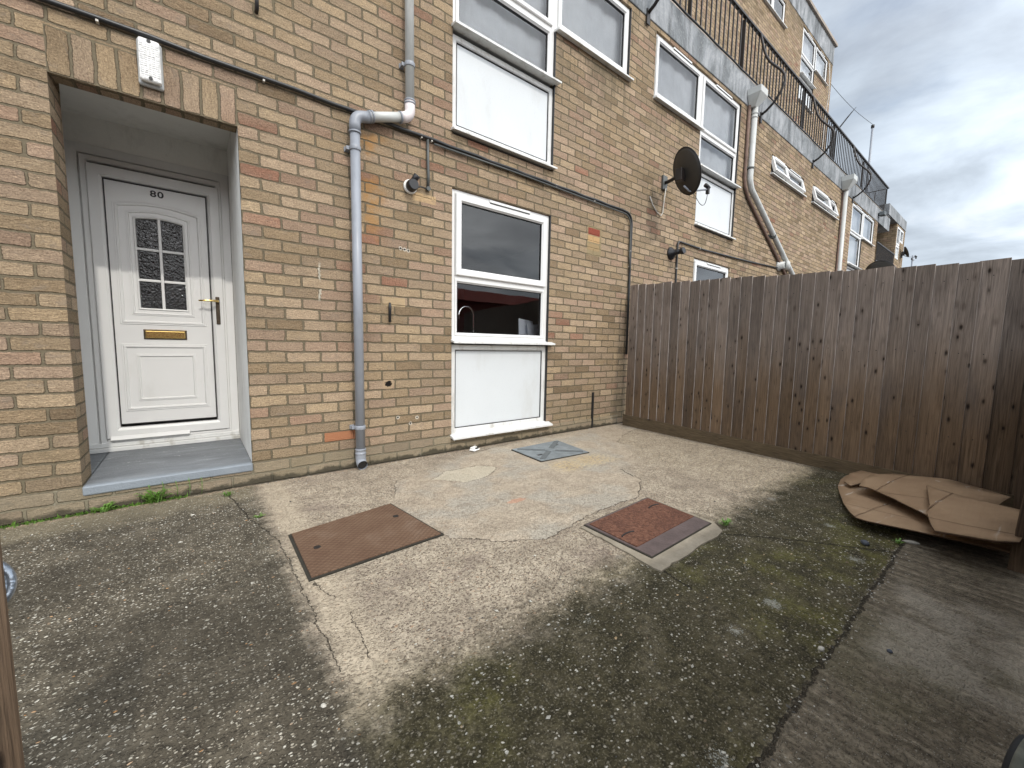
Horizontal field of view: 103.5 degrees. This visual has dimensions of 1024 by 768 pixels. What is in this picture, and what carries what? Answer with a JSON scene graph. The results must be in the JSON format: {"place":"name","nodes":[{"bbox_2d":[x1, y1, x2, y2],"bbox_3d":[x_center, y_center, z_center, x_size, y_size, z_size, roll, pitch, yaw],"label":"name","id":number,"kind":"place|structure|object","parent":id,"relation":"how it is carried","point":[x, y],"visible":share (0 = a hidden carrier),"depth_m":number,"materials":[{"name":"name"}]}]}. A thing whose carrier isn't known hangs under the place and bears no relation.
{"place":"outdoors","nodes":[
{"label":"outdoors","id":0,"kind":"place"},
{"bbox_2d":[458,305,476,344],"bbox_3d":[-0.443,-0.578,4.022,0.207,0.406,0.084,-3,7,-38],"label":"kitchen tap","id":1,"kind":"object","parent":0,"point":[465,306],"visible":0.65,"depth_m":4.05,"materials":[{"name":"silver metal"}]},
{"bbox_2d":[0,423,1023,767],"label":"yard paving","id":2,"kind":"structure","parent":0,"point":[128,677],"depth_m":1.39,"materials":[{"name":"concrete"}]},
{"bbox_2d":[0,540,24,767],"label":"garden gate","id":3,"kind":"structure","parent":2,"relation":"on","point":[11,751],"depth_m":0.44,"materials":[{"name":"brown wood"}]},
{"bbox_2d":[0,492,187,528],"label":"moss strip","id":4,"kind":"object","parent":2,"relation":"on","point":[77,514],"visible":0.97,"depth_m":2.23,"materials":[{"name":"green plant"}]},
{"bbox_2d":[90,501,115,512],"bbox_3d":[-2.290,0.693,2.267,0.123,0.048,0.084,-3,7,-38],"label":"weed","id":5,"kind":"object","parent":2,"relation":"on","point":[105,508],"visible":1,"depth_m":2.27,"materials":[{"name":"green plant"}]},
{"bbox_2d":[133,488,171,502],"bbox_3d":[-2.143,0.666,2.411,0.104,0.080,0.185,6,8,44],"label":"weed","id":6,"kind":"object","parent":2,"relation":"on","point":[147,496],"visible":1,"depth_m":2.41,"materials":[{"name":"green plant"}]},
{"bbox_2d":[148,477,201,498],"bbox_3d":[-2.056,0.644,2.475,0.268,0.120,0.014,-3,7,-38],"label":"weed","id":7,"kind":"object","parent":2,"relation":"on","point":[175,491],"visible":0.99,"depth_m":2.48,"materials":[{"name":"green plant"}]},
{"bbox_2d":[288,503,443,581],"bbox_3d":[-0.755,0.770,2.067,0.638,0.035,0.579,-3,7,-38],"label":"manhole cover","id":8,"kind":"object","parent":2,"relation":"on","point":[333,547],"visible":0.98,"depth_m":1.99,"materials":[{"name":"brown metal"}]},
{"bbox_2d":[3,425,909,766],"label":"grit","id":9,"kind":"object","parent":2,"relation":"on","point":[591,581],"visible":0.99,"depth_m":1.45,"materials":[{"name":"grey gravel"}]},
{"bbox_2d":[469,446,479,451],"bbox_3d":[-0.344,0.585,3.718,0.060,0.050,0.090,4,6,29],"label":"plug cover","id":10,"kind":"object","parent":2,"relation":"on","point":[474,448],"visible":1,"depth_m":3.70,"materials":[{"name":"white plastic"}]},
{"bbox_2d":[511,440,588,461],"bbox_3d":[0.366,0.616,3.751,0.653,0.019,0.499,-3,7,-38],"label":"manhole cover","id":11,"kind":"object","parent":2,"relation":"on","point":[549,451],"visible":1,"depth_m":3.69,"materials":[{"name":"grey metal"}]},
{"bbox_2d":[581,497,722,571],"bbox_3d":[0.764,0.776,2.192,0.723,0.038,0.546,-3,7,-38],"label":"manhole cover","id":12,"kind":"object","parent":2,"relation":"on","point":[656,535],"visible":0.97,"depth_m":2.12,"materials":[{"name":"metal"}]},
{"bbox_2d":[720,518,731,525],"bbox_3d":[1.183,0.767,2.235,0.084,0.032,0.086,2,6,14],"label":"weed","id":13,"kind":"object","parent":2,"relation":"on","point":[727,521],"visible":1,"depth_m":2.24,"materials":[{"name":"green plant"}]},
{"bbox_2d":[817,646,824,651],"bbox_3d":[1.012,0.867,1.321,0.022,0.014,0.018,-2,6,-30],"label":"pebble","id":14,"kind":"object","parent":2,"relation":"on","point":[821,648],"visible":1,"depth_m":1.32,"materials":[{"name":"white stone"}]},
{"bbox_2d":[622,257,1023,507],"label":"boundary fence","id":15,"kind":"object","parent":2,"relation":"on","point":[915,370],"visible":0.98,"depth_m":3.21,"materials":[{"name":"brown wood"}]},
{"bbox_2d":[860,540,869,545],"bbox_3d":[1.797,0.807,2.054,0.033,0.028,0.042,1,5,-5],"label":"pebble","id":16,"kind":"object","parent":2,"relation":"on","point":[865,542],"visible":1,"depth_m":2.04,"materials":[{"name":"grey stone"}]},
{"bbox_2d":[895,538,903,543],"bbox_3d":[1.980,0.803,2.058,0.073,0.022,0.046,-2,6,-27],"label":"weed","id":17,"kind":"object","parent":2,"relation":"on","point":[897,541],"visible":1,"depth_m":2.06,"materials":[{"name":"green plant"}]},
{"bbox_2d":[838,475,1011,553],"bbox_3d":[2.480,0.746,2.486,1.265,0.070,0.885,-3,7,-38],"label":"cardboard sheet","id":18,"kind":"object","parent":2,"relation":"on","point":[866,504],"visible":0.51,"depth_m":2.32,"materials":[{"name":"brown cardboard"}]},
{"bbox_2d":[844,470,875,485],"bbox_3d":[2.566,0.696,2.991,0.480,0.018,0.155,-2,6,-25],"label":"cardboard sheet","id":19,"kind":"object","parent":18,"relation":"on","point":[855,478],"visible":0.65,"depth_m":2.98,"materials":[{"name":"brown cardboard"}]},
{"bbox_2d":[859,474,1010,515],"bbox_3d":[2.547,0.682,2.481,1.000,0.057,0.645,-3,7,-38],"label":"cardboard sheet","id":20,"kind":"object","parent":18,"relation":"on","point":[910,491],"visible":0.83,"depth_m":2.55,"materials":[{"name":"brown cardboard"}]},
{"bbox_2d":[926,485,1022,543],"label":"cardboard sheet","id":21,"kind":"object","parent":20,"relation":"on","point":[950,513],"visible":0.96,"depth_m":2.00,"materials":[{"name":"brown cardboard"}]},
{"bbox_2d":[1001,734,1023,767],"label":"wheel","id":22,"kind":"object","parent":2,"relation":"on","point":[1014,757],"visible":1,"depth_m":0.85,"materials":[{"name":"black rubber"}]},
{"bbox_2d":[1007,431,1023,573],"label":"front fence","id":23,"kind":"object","parent":2,"relation":"on","point":[1016,560],"visible":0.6,"depth_m":1.82,"materials":[{"name":"brown wood"}]},
{"bbox_2d":[518,318,532,334],"bbox_3d":[0.152,-0.601,4.450,0.220,0.215,0.009,4,-7,-43],"label":"paper card","id":24,"kind":"object","parent":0,"point":[522,326],"visible":0.57,"depth_m":4.42,"materials":[{"name":"white paper"}]},
{"bbox_2d":[526,324,537,334],"bbox_3d":[0.240,-0.578,4.478,0.190,0.165,0.009,-8,1,-42],"label":"paper card","id":25,"kind":"object","parent":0,"point":[532,329],"visible":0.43,"depth_m":4.46,"materials":[{"name":"grey paper"}]},
{"bbox_2d":[902,540,919,544],"bbox_3d":[2.047,0.812,2.072,0.071,0.019,0.023,4,6,27],"label":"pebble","id":26,"kind":"object","parent":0,"point":[911,542],"visible":1,"depth_m":2.06,"materials":[{"name":"grey stone"}]},
{"bbox_2d":[812,0,1023,266],"label":"sky","id":27,"kind":"structure","parent":0,"point":[940,83],"materials":[{"name":"grey"}]},
{"label":"ground","id":28,"kind":"structure","parent":0,"visible":0},
{"bbox_2d":[0,0,889,525],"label":"apartment building","id":29,"kind":"structure","parent":28,"relation":"on","point":[176,288],"depth_m":3.15,"materials":[{"name":"brick"}]},
{"bbox_2d":[136,36,163,91],"bbox_3d":[-2.011,-1.781,2.244,0.108,0.244,0.066,-3,7,-38],"label":"bulkhead lamp","id":30,"kind":"object","parent":29,"relation":"attached to","point":[150,64],"visible":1,"depth_m":2.23,"materials":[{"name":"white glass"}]},
{"bbox_2d":[64,139,239,453],"bbox_3d":[-2.645,-0.584,3.030,0.929,2.138,0.200,-3,7,-38],"label":"front door","id":31,"kind":"structure","parent":29,"relation":"in","point":[153,326],"depth_m":3.02,"materials":[{"name":"white plastic"}]},
{"bbox_2d":[254,0,258,13],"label":"wall hook","id":32,"kind":"object","parent":29,"relation":"attached to","point":[256,10],"depth_m":2.51,"materials":[{"name":"black paint"}]},
{"bbox_2d":[37,0,632,353],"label":"conduit","id":33,"kind":"object","parent":29,"relation":"attached to","point":[87,14],"visible":0.98,"depth_m":2.90,"materials":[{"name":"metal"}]},
{"bbox_2d":[344,0,415,469],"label":"drainpipe","id":34,"kind":"object","parent":29,"relation":"attached to","point":[359,117],"visible":1,"depth_m":3.02,"materials":[{"name":"grey plastic"}]},
{"bbox_2d":[389,302,390,321],"bbox_3d":[-0.973,-0.571,3.220,0.022,0.156,0.022,-1,6,-16],"label":"cable stub","id":35,"kind":"object","parent":29,"relation":"attached to","point":[389,312],"visible":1,"depth_m":3.21,"materials":[{"name":"black plastic"}]},
{"bbox_2d":[403,173,419,193],"bbox_3d":[-0.791,-1.595,3.204,0.112,0.146,0.106,-3,7,-38],"label":"flue vent","id":36,"kind":"object","parent":29,"relation":"attached to","point":[411,186],"visible":1,"depth_m":3.19,"materials":[{"name":"black plastic"}]},
{"bbox_2d":[450,188,554,439],"bbox_3d":[-0.065,-0.630,3.967,1.245,2.215,0.162,-3,7,-38],"label":"window","id":37,"kind":"structure","parent":29,"relation":"in","point":[496,389],"depth_m":3.97,"materials":[{"name":"white plastic"}]},
{"bbox_2d":[451,0,633,169],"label":"window","id":38,"kind":"structure","parent":29,"relation":"in","point":[504,51],"depth_m":3.88,"materials":[{"name":"white plastic"}]},
{"bbox_2d":[591,392,593,427],"bbox_3d":[0.968,0.314,4.862,0.024,0.430,0.018,-3,7,-38],"label":"flat strip","id":39,"kind":"object","parent":29,"relation":"attached to","point":[592,407],"visible":1,"depth_m":4.86,"materials":[{"name":"grey metal"}]},
{"bbox_2d":[667,247,685,259],"bbox_3d":[2.268,-1.807,5.542,0.180,0.180,0.206,-3,7,-38],"label":"flue vent","id":40,"kind":"object","parent":29,"relation":"attached to","point":[672,252],"visible":1,"depth_m":5.55,"materials":[{"name":"black plastic"}]},
{"bbox_2d":[650,146,710,215],"bbox_3d":[2.135,-2.528,5.063,0.464,0.655,0.657,-3,7,-38],"label":"satellite dish","id":41,"kind":"object","parent":29,"relation":"attached to","point":[687,171],"visible":1,"depth_m":4.87,"materials":[{"name":"black metal"}]},
{"bbox_2d":[653,34,741,239],"bbox_3d":[2.713,-3.392,5.889,2.450,2.124,0.217,-3,7,-38],"label":"window","id":42,"kind":"structure","parent":29,"relation":"in","point":[679,86],"depth_m":6.13,"materials":[{"name":"white plastic"}]},
{"bbox_2d":[693,259,727,280],"bbox_3d":[3.132,-1.258,6.467,1.164,1.312,0.099,-3,7,-38],"label":"window","id":43,"kind":"structure","parent":29,"relation":"in","point":[697,263],"depth_m":6.31,"materials":[{"name":"white plastic"}]},
{"bbox_2d":[675,241,784,281],"bbox_3d":[3.981,-1.096,7.081,4.274,2.323,0.030,-3,7,-38],"label":"cable","id":44,"kind":"object","parent":29,"relation":"attached to","point":[698,248],"visible":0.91,"depth_m":6.09,"materials":[{"name":"plastic"}]},
{"bbox_2d":[743,105,785,274],"bbox_3d":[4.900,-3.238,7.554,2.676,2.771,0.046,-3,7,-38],"label":"drainpipe","id":45,"kind":"object","parent":29,"relation":"attached to","point":[746,190],"visible":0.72,"depth_m":6.76,"materials":[{"name":"grey plastic"}]},
{"bbox_2d":[646,0,888,209],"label":"railing","id":46,"kind":"object","parent":29,"relation":"attached to","point":[878,199],"visible":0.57,"depth_m":7.87,"materials":[{"name":"black metal"}]},
{"bbox_2d":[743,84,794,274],"bbox_3d":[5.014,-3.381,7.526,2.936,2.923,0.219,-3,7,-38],"label":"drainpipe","id":47,"kind":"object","parent":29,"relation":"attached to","point":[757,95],"visible":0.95,"depth_m":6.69,"materials":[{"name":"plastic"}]},
{"bbox_2d":[763,0,786,28],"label":"window","id":48,"kind":"structure","parent":29,"relation":"in","point":[770,3],"depth_m":10.40,"materials":[{"name":"white plastic"}]},
{"bbox_2d":[672,0,889,217],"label":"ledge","id":49,"kind":"object","parent":29,"relation":"attached to","point":[718,45],"visible":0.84,"depth_m":6.49,"materials":[{"name":"grey metal"}]},
{"bbox_2d":[776,261,789,270],"bbox_3d":[5.335,-2.325,7.910,0.266,0.198,0.199,-3,7,-38],"label":"flue vent","id":50,"kind":"object","parent":29,"relation":"attached to","point":[783,265],"visible":0.95,"depth_m":7.87,"materials":[{"name":"plastic"}]},
{"bbox_2d":[770,156,806,196],"bbox_3d":[5.387,-4.063,7.970,1.800,0.370,0.295,-3,7,-38],"label":"window","id":51,"kind":"structure","parent":29,"relation":"in","point":[783,175],"depth_m":7.79,"materials":[{"name":"white plastic"}]},
{"bbox_2d":[798,28,827,113],"bbox_3d":[9.080,-9.193,12.206,2.299,1.974,0.217,-3,7,-38],"label":"window","id":52,"kind":"structure","parent":29,"relation":"in","point":[808,58],"depth_m":12.09,"materials":[{"name":"white plastic"}]},
{"bbox_2d":[811,186,838,219],"bbox_3d":[7.205,-4.181,9.390,1.880,0.400,0.303,-3,7,-38],"label":"window","id":53,"kind":"structure","parent":29,"relation":"in","point":[828,206],"depth_m":9.29,"materials":[{"name":"white plastic"}]},
{"bbox_2d":[822,63,829,148],"bbox_3d":[10.032,-7.849,13.010,0.123,4.651,0.050,0,6,-12],"label":"loose cable","id":54,"kind":"object","parent":29,"relation":"attached to","point":[827,100],"visible":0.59,"depth_m":12.88,"materials":[{"name":"rubber"}]},
{"bbox_2d":[833,110,853,159],"bbox_3d":[12.877,-8.578,15.875,2.066,4.858,0.329,-3,7,-38],"label":"aerial","id":55,"kind":"object","parent":29,"relation":"attached to","point":[837,130],"visible":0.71,"depth_m":15.35,"materials":[{"name":"black paint"}]},
{"bbox_2d":[835,174,857,270],"bbox_3d":[8.228,-2.471,10.141,0.320,5.231,0.248,-3,7,-38],"label":"drainpipe","id":56,"kind":"object","parent":29,"relation":"attached to","point":[849,182],"visible":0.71,"depth_m":10.03,"materials":[{"name":"plastic"}]},
{"bbox_2d":[846,203,874,270],"bbox_3d":[9.944,-3.820,11.562,2.499,2.154,0.217,-3,7,-38],"label":"window","id":57,"kind":"structure","parent":29,"relation":"in","point":[859,220],"depth_m":11.49,"materials":[{"name":"white plastic"}]},
{"bbox_2d":[865,124,874,191],"bbox_3d":[13.760,-8.005,15.612,0.109,3.800,0.109,-3,7,-38],"label":"mast","id":58,"kind":"object","parent":29,"relation":"attached to","point":[871,139],"visible":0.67,"depth_m":15.48,"materials":[{"name":"grey metal"}]},
{"bbox_2d":[865,260,895,269],"bbox_3d":[10.433,-3.062,11.428,0.771,0.796,0.698,5,7,37],"label":"satellite dish","id":59,"kind":"object","parent":29,"relation":"attached to","point":[879,264],"visible":0.11,"depth_m":11.28,"materials":[{"name":"black metal"}]},
{"bbox_2d":[878,211,886,216],"bbox_3d":[11.290,-5.187,12.316,0.240,0.110,0.160,-3,7,-38],"label":"flood lamp","id":60,"kind":"object","parent":29,"relation":"attached to","point":[881,213],"visible":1,"depth_m":12.26,"materials":[{"name":"grey metal"}]},
{"bbox_2d":[874,203,906,267],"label":"apartment building","id":61,"kind":"structure","parent":28,"relation":"on","point":[889,247],"depth_m":14.26,"materials":[{"name":"brick"}]},
{"bbox_2d":[895,227,903,259],"bbox_3d":[13.987,-5.042,14.614,1.080,1.080,0.050,-3,7,-38],"label":"window","id":62,"kind":"structure","parent":61,"relation":"in","point":[899,231],"depth_m":14.56,"materials":[{"name":"white plastic"}]},
{"bbox_2d":[901,247,916,258],"bbox_3d":[14.439,-4.780,14.692,0.417,0.449,0.432,-3,7,-38],"label":"satellite dish","id":63,"kind":"object","parent":61,"relation":"attached to","point":[905,252],"visible":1,"depth_m":14.68,"materials":[{"name":"black metal"}]}
]}

